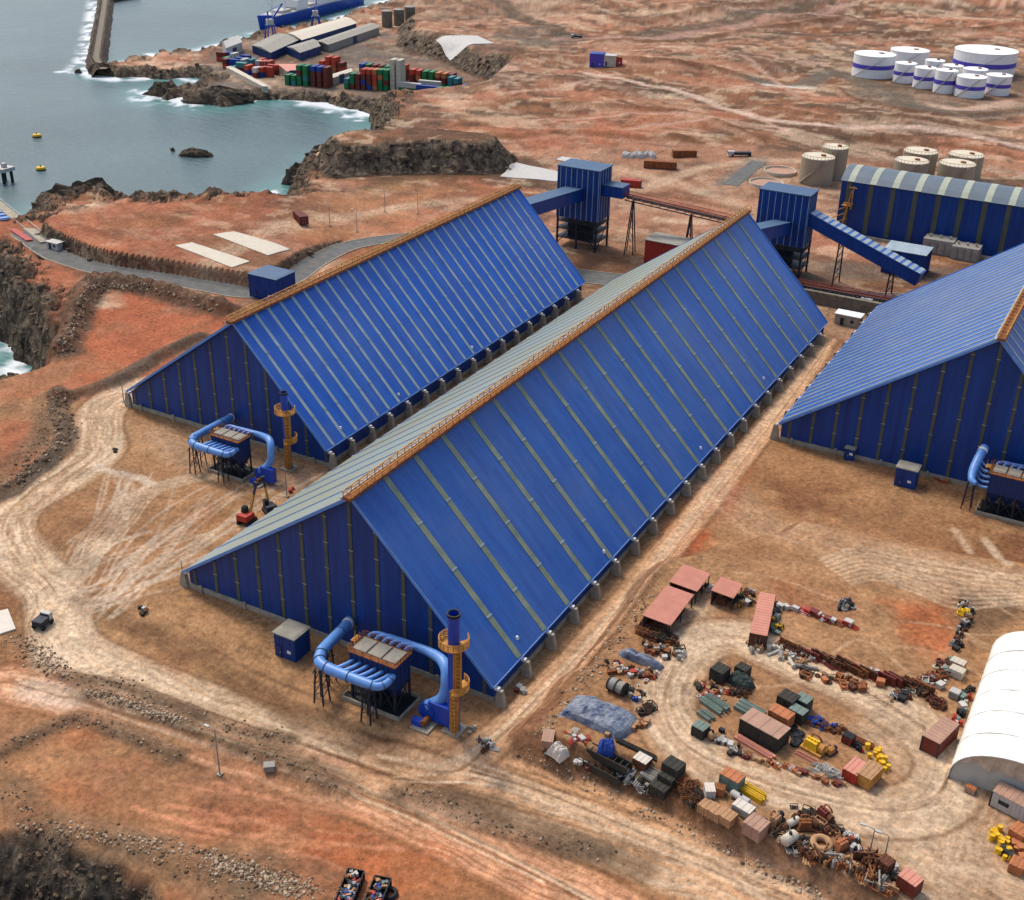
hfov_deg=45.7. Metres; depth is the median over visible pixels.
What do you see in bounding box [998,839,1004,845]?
steel drum
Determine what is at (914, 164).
storage tank
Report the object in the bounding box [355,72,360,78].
shipping container
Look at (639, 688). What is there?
scrap crate
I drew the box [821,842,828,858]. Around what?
scrap barrier
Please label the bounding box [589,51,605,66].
distant hut
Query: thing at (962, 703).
scrap crate
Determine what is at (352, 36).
harbour warehouse
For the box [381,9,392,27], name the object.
silo
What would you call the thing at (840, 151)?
storage tank
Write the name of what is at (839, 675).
scrap crate
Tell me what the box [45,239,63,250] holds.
hut
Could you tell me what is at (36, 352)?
cliff boulders
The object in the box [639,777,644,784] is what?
scrap pump
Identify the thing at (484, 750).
beam bundle
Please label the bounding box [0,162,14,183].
mooring dolphin
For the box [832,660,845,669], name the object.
scrap barrier
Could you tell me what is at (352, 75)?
shipping container
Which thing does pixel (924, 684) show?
scrap barrier
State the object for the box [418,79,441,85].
shipping container
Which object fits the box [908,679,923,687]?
scrap barrier
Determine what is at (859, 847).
scrap pump
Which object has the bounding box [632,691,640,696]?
scrap crate
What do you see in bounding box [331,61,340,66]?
shipping container
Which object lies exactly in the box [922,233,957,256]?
switchgear block
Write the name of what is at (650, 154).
bag pile
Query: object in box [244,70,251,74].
shipping container
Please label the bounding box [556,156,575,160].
concrete pad
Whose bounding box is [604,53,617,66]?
distant hut
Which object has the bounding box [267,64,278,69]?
shipping container
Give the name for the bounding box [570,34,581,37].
parked truck
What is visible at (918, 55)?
storage tank
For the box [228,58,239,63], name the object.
shipping container
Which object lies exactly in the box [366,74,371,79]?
shipping container
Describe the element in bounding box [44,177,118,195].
sea rock
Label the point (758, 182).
round basin
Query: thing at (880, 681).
crate
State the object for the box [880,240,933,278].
equipment cabin
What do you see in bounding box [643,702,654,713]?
scrap rack
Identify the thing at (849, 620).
scrap crate
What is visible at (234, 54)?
shipping container
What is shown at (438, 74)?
shipping container
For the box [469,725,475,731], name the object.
scrap pump
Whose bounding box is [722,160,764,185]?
concrete slab
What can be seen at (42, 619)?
parked truck
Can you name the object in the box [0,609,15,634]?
white slab
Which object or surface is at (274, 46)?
harbour warehouse
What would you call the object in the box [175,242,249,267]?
concrete pad
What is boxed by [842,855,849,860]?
scrap pump
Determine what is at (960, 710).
scrap crate
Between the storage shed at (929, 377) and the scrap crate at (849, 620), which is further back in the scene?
the storage shed at (929, 377)
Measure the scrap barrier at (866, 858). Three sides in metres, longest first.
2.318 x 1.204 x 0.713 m
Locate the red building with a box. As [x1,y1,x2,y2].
[644,232,691,262]
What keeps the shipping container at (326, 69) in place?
on the shipping container at (328, 75)
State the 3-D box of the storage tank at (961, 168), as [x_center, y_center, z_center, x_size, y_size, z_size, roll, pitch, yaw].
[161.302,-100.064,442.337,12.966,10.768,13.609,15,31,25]
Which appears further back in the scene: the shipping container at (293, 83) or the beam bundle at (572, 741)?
the shipping container at (293, 83)
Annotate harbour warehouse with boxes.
[252,33,298,59]
[287,39,320,60]
[288,17,355,42]
[318,23,378,51]
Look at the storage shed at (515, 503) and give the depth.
209.73 m
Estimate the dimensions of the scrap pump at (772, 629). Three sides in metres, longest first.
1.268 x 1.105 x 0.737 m
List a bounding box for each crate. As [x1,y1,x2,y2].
[263,761,274,772]
[520,686,525,692]
[541,728,554,747]
[576,758,582,765]
[578,734,585,741]
[604,731,609,737]
[607,669,612,674]
[609,667,616,674]
[627,672,633,677]
[629,668,636,674]
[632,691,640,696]
[632,751,652,770]
[636,686,643,692]
[641,720,647,727]
[644,670,650,677]
[644,716,650,724]
[648,776,671,800]
[657,770,675,790]
[661,654,667,659]
[661,755,685,780]
[664,647,670,653]
[691,719,710,740]
[695,682,701,689]
[697,797,713,818]
[703,782,715,799]
[706,802,724,823]
[709,661,730,684]
[715,782,725,797]
[716,736,724,742]
[717,806,738,828]
[718,727,725,733]
[718,766,745,791]
[727,740,733,746]
[727,749,733,756]
[731,797,755,818]
[734,661,751,675]
[738,707,790,753]
[741,812,770,843]
[743,598,750,605]
[755,755,761,762]
[768,703,795,726]
[774,629,780,635]
[776,601,784,608]
[776,688,800,708]
[783,603,789,610]
[788,703,808,725]
[792,605,799,611]
[797,691,813,710]
[800,664,809,671]
[800,767,807,775]
[803,606,810,614]
[810,607,819,614]
[821,676,828,683]
[821,777,829,785]
[823,614,831,622]
[830,616,836,623]
[835,779,841,786]
[836,672,844,678]
[841,730,856,745]
[841,756,865,784]
[842,618,848,626]
[844,617,854,626]
[847,682,856,691]
[856,684,867,692]
[856,759,883,790]
[875,853,895,874]
[876,677,884,687]
[896,867,923,898]
[897,693,906,702]
[900,689,908,694]
[920,689,928,697]
[935,680,945,689]
[948,664,966,680]
[948,686,961,700]
[949,656,967,667]
[952,644,959,651]
[958,691,967,699]
[958,701,967,707]
[959,708,965,715]
[961,617,969,624]
[964,783,976,794]
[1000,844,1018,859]
[1007,820,1023,842]
[1007,854,1023,877]
[1011,838,1017,847]
[1013,845,1019,852]
[1018,842,1023,851]
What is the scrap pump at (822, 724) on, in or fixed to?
on the ground
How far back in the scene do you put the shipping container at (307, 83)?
634.73 m
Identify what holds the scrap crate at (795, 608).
on the ground
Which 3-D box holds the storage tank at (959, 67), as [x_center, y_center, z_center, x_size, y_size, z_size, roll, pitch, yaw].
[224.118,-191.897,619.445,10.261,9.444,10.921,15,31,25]
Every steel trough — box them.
[577,757,623,785]
[586,742,632,774]
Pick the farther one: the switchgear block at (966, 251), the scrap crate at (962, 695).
the switchgear block at (966, 251)
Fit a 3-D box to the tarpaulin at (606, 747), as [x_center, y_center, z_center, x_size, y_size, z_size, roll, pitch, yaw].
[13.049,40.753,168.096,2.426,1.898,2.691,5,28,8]
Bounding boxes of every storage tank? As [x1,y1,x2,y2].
[799,149,835,185]
[822,140,849,179]
[851,50,896,78]
[890,46,929,65]
[892,61,917,83]
[893,153,929,173]
[903,144,938,174]
[912,65,936,88]
[925,58,944,67]
[932,68,958,93]
[937,156,976,180]
[942,63,963,73]
[948,147,984,181]
[952,44,1018,76]
[953,73,987,98]
[962,66,988,75]
[984,72,1012,95]
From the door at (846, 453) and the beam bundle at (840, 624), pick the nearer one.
the beam bundle at (840, 624)
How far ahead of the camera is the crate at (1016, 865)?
149.49 m
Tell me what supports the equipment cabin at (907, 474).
on the ground
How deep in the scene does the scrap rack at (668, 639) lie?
190.62 m
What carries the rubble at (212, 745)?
on the ground
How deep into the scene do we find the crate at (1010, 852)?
151.98 m
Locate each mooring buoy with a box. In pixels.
[32,132,41,137]
[36,165,45,170]
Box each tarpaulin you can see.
[544,741,569,762]
[557,695,637,739]
[597,738,614,756]
[617,648,664,670]
[727,670,755,690]
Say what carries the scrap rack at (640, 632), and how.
on the ground
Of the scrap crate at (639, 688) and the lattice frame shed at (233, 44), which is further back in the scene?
the lattice frame shed at (233, 44)
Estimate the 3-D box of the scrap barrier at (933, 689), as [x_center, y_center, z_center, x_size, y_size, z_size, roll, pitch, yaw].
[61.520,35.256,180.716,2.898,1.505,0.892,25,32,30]
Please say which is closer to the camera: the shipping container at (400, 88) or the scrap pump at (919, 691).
the scrap pump at (919, 691)
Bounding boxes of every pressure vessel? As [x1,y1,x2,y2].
[707,729,717,741]
[730,789,750,802]
[780,829,798,847]
[786,816,799,827]
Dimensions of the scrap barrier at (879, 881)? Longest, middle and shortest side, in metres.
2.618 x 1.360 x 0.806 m
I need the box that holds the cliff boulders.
[0,18,514,899]
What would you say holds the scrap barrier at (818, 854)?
on the ground
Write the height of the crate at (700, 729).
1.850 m
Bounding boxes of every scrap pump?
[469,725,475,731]
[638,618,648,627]
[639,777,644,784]
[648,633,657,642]
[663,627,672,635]
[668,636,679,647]
[678,649,686,657]
[682,777,690,784]
[687,800,694,808]
[705,585,711,592]
[710,683,717,688]
[748,646,754,653]
[754,644,764,653]
[770,625,774,632]
[772,762,780,769]
[773,616,780,622]
[776,644,782,649]
[781,762,789,769]
[781,822,787,832]
[788,651,796,658]
[797,847,805,856]
[798,657,808,664]
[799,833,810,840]
[810,719,818,727]
[817,722,825,729]
[821,825,830,835]
[822,858,827,868]
[830,858,837,867]
[835,860,846,869]
[840,830,851,836]
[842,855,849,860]
[844,674,852,680]
[852,740,861,748]
[852,860,860,871]
[855,746,862,752]
[856,844,861,851]
[859,866,867,874]
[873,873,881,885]
[881,874,889,883]
[888,690,897,698]
[916,687,928,696]
[929,677,938,684]
[939,704,947,711]
[948,639,955,646]
[958,608,967,616]
[960,709,966,718]
[965,684,975,691]
[967,692,972,700]
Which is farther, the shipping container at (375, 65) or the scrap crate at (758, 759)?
the shipping container at (375, 65)
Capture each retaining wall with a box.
[804,288,880,313]
[866,236,988,258]
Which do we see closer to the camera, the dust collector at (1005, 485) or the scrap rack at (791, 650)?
the scrap rack at (791, 650)
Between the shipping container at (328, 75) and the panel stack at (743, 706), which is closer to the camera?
the panel stack at (743, 706)
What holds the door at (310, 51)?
in the harbour warehouse at (301, 51)
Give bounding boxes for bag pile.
[621,151,633,158]
[633,150,644,158]
[644,150,656,158]
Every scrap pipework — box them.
[766,650,777,656]
[778,644,784,660]
[787,655,795,668]
[795,662,817,670]
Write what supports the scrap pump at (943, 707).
on the ground
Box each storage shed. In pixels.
[125,182,584,468]
[179,205,827,708]
[769,243,1023,490]
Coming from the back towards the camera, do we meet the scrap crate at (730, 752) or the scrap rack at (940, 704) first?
the scrap rack at (940, 704)
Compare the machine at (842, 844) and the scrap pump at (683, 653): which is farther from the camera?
the scrap pump at (683, 653)
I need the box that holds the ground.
[0,0,1023,899]
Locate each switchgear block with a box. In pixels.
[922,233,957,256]
[950,241,982,262]
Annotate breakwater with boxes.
[85,0,113,77]
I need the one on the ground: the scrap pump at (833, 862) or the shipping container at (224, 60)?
the scrap pump at (833, 862)
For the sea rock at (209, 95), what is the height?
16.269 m
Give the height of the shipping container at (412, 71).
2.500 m
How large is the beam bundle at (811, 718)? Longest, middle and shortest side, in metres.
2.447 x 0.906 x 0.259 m
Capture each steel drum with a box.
[677,654,681,660]
[766,644,771,650]
[783,651,787,658]
[865,742,870,749]
[879,759,885,765]
[886,763,890,770]
[988,833,995,841]
[994,831,999,840]
[996,847,1002,855]
[997,824,1002,831]
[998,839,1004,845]
[1002,854,1006,860]
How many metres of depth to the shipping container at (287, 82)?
637.53 m
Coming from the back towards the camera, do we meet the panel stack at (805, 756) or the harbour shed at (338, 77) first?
the harbour shed at (338, 77)
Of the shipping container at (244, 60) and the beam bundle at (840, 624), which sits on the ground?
the beam bundle at (840, 624)
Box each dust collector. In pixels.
[187,413,276,488]
[312,616,447,734]
[960,444,1023,525]
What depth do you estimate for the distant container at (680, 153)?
467.88 m
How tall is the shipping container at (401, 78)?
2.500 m
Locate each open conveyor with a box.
[624,190,755,254]
[797,278,897,301]
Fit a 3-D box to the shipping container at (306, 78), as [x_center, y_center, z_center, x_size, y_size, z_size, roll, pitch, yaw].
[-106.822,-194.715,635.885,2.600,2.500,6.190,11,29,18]
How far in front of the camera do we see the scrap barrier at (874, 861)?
150.05 m
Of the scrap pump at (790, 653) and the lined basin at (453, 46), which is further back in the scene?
the lined basin at (453, 46)
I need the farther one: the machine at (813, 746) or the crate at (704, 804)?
the machine at (813, 746)
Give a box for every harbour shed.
[278,64,296,76]
[333,68,352,85]
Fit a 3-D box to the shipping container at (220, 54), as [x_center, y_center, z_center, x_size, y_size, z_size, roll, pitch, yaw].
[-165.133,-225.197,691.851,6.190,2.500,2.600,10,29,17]
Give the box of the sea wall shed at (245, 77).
[226,66,267,92]
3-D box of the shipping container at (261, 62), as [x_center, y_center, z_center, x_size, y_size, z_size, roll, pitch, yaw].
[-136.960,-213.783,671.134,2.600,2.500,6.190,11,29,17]
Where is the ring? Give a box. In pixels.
[809,834,833,852]
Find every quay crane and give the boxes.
[264,3,282,38]
[310,0,320,26]
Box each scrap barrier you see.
[779,636,795,649]
[783,641,795,648]
[800,646,812,655]
[807,648,819,661]
[811,843,822,863]
[815,648,829,662]
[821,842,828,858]
[823,852,840,857]
[825,856,833,866]
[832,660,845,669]
[836,654,853,665]
[843,662,856,674]
[845,657,859,669]
[845,864,861,872]
[846,857,853,876]
[853,666,861,676]
[853,851,873,860]
[854,664,869,678]
[860,664,877,679]
[865,856,877,861]
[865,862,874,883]
[867,867,874,884]
[872,854,880,869]
[874,869,880,891]
[878,670,895,686]
[884,882,898,894]
[886,671,902,688]
[889,670,906,686]
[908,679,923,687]
[913,678,932,695]
[917,679,935,695]
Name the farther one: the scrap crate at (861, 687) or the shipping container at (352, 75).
the shipping container at (352, 75)
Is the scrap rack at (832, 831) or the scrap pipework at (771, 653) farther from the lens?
the scrap pipework at (771, 653)
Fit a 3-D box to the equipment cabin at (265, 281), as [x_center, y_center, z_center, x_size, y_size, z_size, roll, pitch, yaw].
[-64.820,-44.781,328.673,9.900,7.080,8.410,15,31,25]
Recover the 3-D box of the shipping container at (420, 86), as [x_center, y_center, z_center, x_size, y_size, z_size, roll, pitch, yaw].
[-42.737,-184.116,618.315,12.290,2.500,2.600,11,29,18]
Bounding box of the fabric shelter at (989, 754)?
[946,631,1023,791]
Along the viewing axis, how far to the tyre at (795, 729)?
171.83 m
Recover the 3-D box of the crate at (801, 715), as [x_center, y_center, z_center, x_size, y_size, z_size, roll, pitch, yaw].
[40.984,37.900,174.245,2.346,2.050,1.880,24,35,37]
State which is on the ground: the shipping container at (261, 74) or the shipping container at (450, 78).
the shipping container at (261, 74)
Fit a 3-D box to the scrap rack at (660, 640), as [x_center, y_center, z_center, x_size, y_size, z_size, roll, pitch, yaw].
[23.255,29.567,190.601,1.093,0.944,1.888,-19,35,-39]
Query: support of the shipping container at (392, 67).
on the shipping container at (392, 72)
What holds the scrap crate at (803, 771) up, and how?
on the ground
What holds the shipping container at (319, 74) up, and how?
on the shipping container at (319, 79)
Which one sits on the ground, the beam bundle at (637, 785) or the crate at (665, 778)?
the crate at (665, 778)
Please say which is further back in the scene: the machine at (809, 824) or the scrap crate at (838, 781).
the scrap crate at (838, 781)
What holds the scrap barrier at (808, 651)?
on the ground
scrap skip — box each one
[334,868,364,899]
[364,874,391,899]
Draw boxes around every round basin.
[749,177,783,187]
[764,166,796,176]
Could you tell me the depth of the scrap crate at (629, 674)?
182.42 m
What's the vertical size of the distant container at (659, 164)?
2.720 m
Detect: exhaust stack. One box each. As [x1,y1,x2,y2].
[274,390,298,472]
[438,609,469,738]
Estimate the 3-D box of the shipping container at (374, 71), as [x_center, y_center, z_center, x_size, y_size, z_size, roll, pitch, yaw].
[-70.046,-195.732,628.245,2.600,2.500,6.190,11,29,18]
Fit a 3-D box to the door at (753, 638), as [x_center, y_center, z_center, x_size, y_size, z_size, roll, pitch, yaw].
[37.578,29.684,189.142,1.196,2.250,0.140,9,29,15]
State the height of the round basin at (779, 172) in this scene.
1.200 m
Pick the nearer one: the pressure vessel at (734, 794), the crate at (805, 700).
the pressure vessel at (734, 794)
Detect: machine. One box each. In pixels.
[769,810,785,826]
[795,814,817,831]
[799,733,826,758]
[816,804,835,823]
[825,744,837,757]
[833,834,852,852]
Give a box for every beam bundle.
[480,746,488,753]
[567,727,579,737]
[568,734,578,744]
[578,734,591,740]
[633,775,640,787]
[692,787,704,796]
[784,846,793,854]
[802,855,810,866]
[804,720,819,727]
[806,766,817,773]
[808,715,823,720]
[809,859,816,866]
[820,659,834,670]
[835,621,844,627]
[849,624,859,631]
[855,861,864,882]
[866,884,889,897]
[885,888,895,896]
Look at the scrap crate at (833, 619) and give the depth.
195.63 m
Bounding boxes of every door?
[276,644,281,656]
[308,49,312,57]
[339,73,344,82]
[353,35,356,43]
[749,634,757,645]
[758,636,765,648]
[843,450,848,459]
[895,476,901,486]
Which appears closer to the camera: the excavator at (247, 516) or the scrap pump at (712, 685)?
the scrap pump at (712, 685)
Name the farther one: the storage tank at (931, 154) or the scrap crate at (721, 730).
the storage tank at (931, 154)
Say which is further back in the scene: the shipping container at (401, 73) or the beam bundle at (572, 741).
the shipping container at (401, 73)
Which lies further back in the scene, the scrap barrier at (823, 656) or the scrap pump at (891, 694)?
the scrap barrier at (823, 656)
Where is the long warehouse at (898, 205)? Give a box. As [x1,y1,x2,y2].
[830,164,1023,255]
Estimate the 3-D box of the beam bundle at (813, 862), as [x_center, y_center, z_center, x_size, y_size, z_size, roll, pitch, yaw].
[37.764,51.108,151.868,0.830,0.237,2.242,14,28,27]
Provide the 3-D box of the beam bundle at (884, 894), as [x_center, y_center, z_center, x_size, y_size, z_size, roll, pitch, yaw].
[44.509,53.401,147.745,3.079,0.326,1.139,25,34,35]
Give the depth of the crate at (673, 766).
163.66 m
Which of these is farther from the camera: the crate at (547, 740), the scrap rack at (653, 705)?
the scrap rack at (653, 705)
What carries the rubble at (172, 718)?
on the ground
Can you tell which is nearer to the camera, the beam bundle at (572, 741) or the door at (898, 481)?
the beam bundle at (572, 741)
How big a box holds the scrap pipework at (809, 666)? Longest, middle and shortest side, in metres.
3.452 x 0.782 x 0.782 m
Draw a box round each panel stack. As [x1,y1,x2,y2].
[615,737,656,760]
[639,766,659,781]
[696,708,714,722]
[699,692,729,716]
[733,698,766,714]
[734,734,775,758]
[794,750,817,763]
[856,736,874,749]
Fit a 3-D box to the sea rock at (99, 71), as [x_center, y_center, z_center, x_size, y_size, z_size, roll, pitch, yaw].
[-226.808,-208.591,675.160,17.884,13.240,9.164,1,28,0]
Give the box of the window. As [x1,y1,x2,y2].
[998,800,1008,807]
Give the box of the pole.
[284,472,289,497]
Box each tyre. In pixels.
[382,886,397,899]
[790,740,799,746]
[791,737,801,744]
[792,728,802,735]
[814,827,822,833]
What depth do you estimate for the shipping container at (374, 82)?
628.14 m
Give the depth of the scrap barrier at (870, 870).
148.84 m
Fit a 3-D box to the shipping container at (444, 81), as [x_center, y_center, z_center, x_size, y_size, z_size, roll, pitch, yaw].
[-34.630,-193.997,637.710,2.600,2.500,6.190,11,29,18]
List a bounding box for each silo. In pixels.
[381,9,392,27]
[393,8,403,25]
[404,5,414,20]
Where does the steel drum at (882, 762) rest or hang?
on the ground
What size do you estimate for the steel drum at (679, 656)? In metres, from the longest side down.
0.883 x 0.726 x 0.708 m
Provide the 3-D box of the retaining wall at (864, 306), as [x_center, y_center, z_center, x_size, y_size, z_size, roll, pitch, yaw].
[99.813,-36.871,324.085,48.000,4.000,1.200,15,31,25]
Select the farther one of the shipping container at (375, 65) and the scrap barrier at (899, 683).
the shipping container at (375, 65)
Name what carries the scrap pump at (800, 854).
on the scrap rack at (807, 853)
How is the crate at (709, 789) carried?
on the ground
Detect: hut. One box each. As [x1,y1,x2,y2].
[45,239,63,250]
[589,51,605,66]
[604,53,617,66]
[616,56,622,65]
[834,309,864,328]
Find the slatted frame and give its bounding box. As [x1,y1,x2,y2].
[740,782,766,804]
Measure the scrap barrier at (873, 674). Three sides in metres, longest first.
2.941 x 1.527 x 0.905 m
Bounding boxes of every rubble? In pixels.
[0,280,217,493]
[0,397,617,898]
[2,629,323,899]
[516,579,829,899]
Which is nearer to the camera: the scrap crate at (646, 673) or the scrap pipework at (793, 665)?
the scrap crate at (646, 673)
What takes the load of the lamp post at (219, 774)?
on the ground
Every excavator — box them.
[236,481,258,526]
[260,476,276,514]
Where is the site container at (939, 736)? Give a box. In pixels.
[919,716,959,758]
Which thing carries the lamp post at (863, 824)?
on the ground
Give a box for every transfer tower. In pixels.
[556,158,613,252]
[756,182,819,279]
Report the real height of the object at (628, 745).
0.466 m
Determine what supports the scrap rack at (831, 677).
on the ground
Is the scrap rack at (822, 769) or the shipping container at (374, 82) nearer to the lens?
the scrap rack at (822, 769)
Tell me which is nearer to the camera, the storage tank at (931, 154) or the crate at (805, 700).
the crate at (805, 700)
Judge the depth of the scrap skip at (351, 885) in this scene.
149.28 m
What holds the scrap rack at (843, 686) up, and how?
on the ground
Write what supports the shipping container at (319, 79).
on the shipping container at (320, 84)
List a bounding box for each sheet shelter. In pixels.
[643,585,693,635]
[669,564,710,603]
[710,576,742,610]
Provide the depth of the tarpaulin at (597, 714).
172.82 m
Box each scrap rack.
[635,626,647,634]
[636,628,644,637]
[636,706,645,716]
[639,628,652,638]
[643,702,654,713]
[644,645,654,652]
[647,626,660,635]
[647,700,657,711]
[652,630,665,642]
[654,632,666,644]
[659,632,671,642]
[673,644,685,650]
[691,789,701,802]
[768,822,781,835]
[783,643,798,652]
[787,645,801,656]
[790,803,797,808]
[792,845,799,856]
[797,838,809,848]
[798,844,814,859]
[799,670,811,680]
[799,804,810,817]
[814,815,827,825]
[819,764,829,773]
[824,823,837,835]
[826,771,836,778]
[827,674,836,680]
[829,654,840,667]
[830,725,838,734]
[830,767,840,775]
[833,672,841,682]
[835,723,843,730]
[838,679,847,690]
[864,869,876,886]
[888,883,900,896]
[932,697,943,705]
[935,668,948,680]
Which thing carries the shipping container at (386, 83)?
on the shipping container at (386, 88)
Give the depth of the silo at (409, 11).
825.13 m
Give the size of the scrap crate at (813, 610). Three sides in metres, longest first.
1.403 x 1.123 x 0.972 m
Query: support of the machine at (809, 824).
on the ground
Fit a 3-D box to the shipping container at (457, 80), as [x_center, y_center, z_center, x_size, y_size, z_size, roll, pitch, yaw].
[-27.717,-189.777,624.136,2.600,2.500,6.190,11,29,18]
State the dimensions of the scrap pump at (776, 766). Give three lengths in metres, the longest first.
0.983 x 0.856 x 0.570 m
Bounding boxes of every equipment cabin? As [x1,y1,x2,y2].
[247,265,295,300]
[272,618,310,662]
[843,445,856,460]
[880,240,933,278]
[893,459,921,489]
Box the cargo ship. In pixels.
[257,0,363,28]
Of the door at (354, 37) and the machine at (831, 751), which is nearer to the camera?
the machine at (831, 751)
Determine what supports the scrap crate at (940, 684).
on the ground
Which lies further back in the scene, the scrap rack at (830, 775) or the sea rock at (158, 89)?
the sea rock at (158, 89)
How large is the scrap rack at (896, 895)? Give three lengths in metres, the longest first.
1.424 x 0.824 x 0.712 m
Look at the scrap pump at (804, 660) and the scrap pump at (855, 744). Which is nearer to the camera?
the scrap pump at (855, 744)
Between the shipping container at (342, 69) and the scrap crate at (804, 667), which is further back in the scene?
the shipping container at (342, 69)
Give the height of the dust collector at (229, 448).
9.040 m
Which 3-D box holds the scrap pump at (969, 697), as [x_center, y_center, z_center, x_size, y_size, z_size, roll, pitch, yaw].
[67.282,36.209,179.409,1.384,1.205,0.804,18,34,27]
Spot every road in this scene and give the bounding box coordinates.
[9,229,413,297]
[576,268,904,302]
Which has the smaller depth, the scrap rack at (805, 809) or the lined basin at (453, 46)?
the scrap rack at (805, 809)
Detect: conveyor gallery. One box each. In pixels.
[526,186,582,214]
[602,181,629,198]
[757,219,791,239]
[807,210,925,296]
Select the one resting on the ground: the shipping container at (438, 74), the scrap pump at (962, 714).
the scrap pump at (962, 714)
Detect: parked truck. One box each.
[31,610,53,630]
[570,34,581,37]
[727,150,750,156]
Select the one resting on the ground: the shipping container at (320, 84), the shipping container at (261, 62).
the shipping container at (320, 84)
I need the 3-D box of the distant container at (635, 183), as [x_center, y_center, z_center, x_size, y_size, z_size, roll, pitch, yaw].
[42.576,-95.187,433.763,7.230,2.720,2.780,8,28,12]
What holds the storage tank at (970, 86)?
on the ground
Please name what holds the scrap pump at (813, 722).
on the ground
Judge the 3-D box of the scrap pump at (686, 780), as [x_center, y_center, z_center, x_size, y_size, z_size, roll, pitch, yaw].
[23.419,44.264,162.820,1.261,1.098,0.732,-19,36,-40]
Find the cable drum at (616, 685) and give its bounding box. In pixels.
[606,675,628,696]
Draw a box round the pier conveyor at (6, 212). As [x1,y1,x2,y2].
[0,199,46,243]
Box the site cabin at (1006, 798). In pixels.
[988,781,1023,822]
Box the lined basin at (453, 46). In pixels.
[436,35,493,60]
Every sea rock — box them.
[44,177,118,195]
[87,62,110,74]
[142,81,175,96]
[178,147,213,157]
[181,85,253,104]
[281,162,299,184]
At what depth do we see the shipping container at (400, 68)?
623.25 m
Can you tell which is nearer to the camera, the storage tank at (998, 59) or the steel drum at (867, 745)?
the steel drum at (867, 745)
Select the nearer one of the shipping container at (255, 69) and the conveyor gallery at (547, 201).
the conveyor gallery at (547, 201)
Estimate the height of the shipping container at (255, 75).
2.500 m
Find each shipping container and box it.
[216,51,227,56]
[222,57,229,63]
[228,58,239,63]
[229,52,239,57]
[236,62,247,67]
[240,54,251,58]
[240,58,249,62]
[244,64,253,70]
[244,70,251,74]
[248,58,256,63]
[252,66,260,72]
[252,66,264,71]
[252,72,258,77]
[259,59,266,65]
[259,72,264,76]
[261,66,273,71]
[265,59,274,65]
[265,72,273,76]
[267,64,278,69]
[284,73,293,79]
[285,79,290,84]
[291,74,296,80]
[291,80,296,85]
[296,63,305,70]
[296,70,302,75]
[296,75,302,80]
[297,80,302,85]
[302,64,311,70]
[302,70,309,75]
[303,75,310,80]
[303,80,310,86]
[310,64,319,71]
[310,71,316,76]
[311,76,316,81]
[311,81,316,86]
[316,65,325,71]
[316,72,322,76]
[317,77,322,81]
[317,82,322,87]
[319,59,324,64]
[323,66,331,72]
[323,71,332,77]
[323,76,332,82]
[323,81,332,87]
[325,55,333,61]
[331,56,340,61]
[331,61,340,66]
[338,61,346,67]
[338,66,346,71]
[344,77,349,83]
[344,83,349,88]
[349,72,358,78]
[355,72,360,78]
[355,79,360,83]
[355,84,360,89]
[359,62,367,68]
[360,67,369,73]
[366,67,374,74]
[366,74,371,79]
[366,79,371,84]
[371,63,380,67]
[372,68,380,74]
[372,80,377,84]
[372,85,377,89]
[377,68,386,74]
[377,75,382,79]
[383,68,389,74]
[383,75,389,80]
[383,80,389,85]
[383,85,389,90]
[389,58,398,64]
[390,64,395,69]
[390,70,395,74]
[390,75,395,80]
[390,80,395,85]
[396,58,404,65]
[396,64,404,70]
[396,69,405,75]
[396,74,405,80]
[398,81,421,88]
[398,87,415,90]
[409,68,417,74]
[409,74,415,79]
[416,68,424,75]
[416,84,438,89]
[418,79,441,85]
[422,69,430,75]
[428,70,437,76]
[435,71,443,77]
[441,72,449,78]
[441,78,447,83]
[447,75,455,82]
[453,77,462,83]
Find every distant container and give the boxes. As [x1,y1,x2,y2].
[293,210,308,225]
[621,178,641,187]
[644,159,676,169]
[672,149,696,157]
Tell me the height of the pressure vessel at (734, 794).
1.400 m
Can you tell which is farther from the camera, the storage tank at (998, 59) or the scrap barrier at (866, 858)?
the storage tank at (998, 59)
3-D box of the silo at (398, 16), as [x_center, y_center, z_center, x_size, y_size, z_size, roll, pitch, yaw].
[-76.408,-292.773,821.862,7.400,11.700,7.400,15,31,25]
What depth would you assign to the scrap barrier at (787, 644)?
189.05 m
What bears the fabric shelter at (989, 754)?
on the ground
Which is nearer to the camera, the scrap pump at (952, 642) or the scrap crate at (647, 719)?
the scrap crate at (647, 719)
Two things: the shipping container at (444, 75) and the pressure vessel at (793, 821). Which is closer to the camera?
the pressure vessel at (793, 821)
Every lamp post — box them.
[203,724,223,776]
[860,822,874,850]
[875,829,889,852]
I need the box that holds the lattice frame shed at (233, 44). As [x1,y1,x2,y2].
[222,35,242,53]
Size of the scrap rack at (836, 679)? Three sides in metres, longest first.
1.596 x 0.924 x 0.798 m
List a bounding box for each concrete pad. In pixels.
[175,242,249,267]
[213,231,289,255]
[500,162,557,181]
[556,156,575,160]
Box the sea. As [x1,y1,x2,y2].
[0,0,389,375]
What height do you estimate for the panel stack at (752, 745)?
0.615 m
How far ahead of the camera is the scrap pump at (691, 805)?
160.55 m
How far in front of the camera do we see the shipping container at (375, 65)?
651.91 m
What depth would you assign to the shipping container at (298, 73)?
633.32 m
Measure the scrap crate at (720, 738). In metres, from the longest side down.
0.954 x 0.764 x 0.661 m

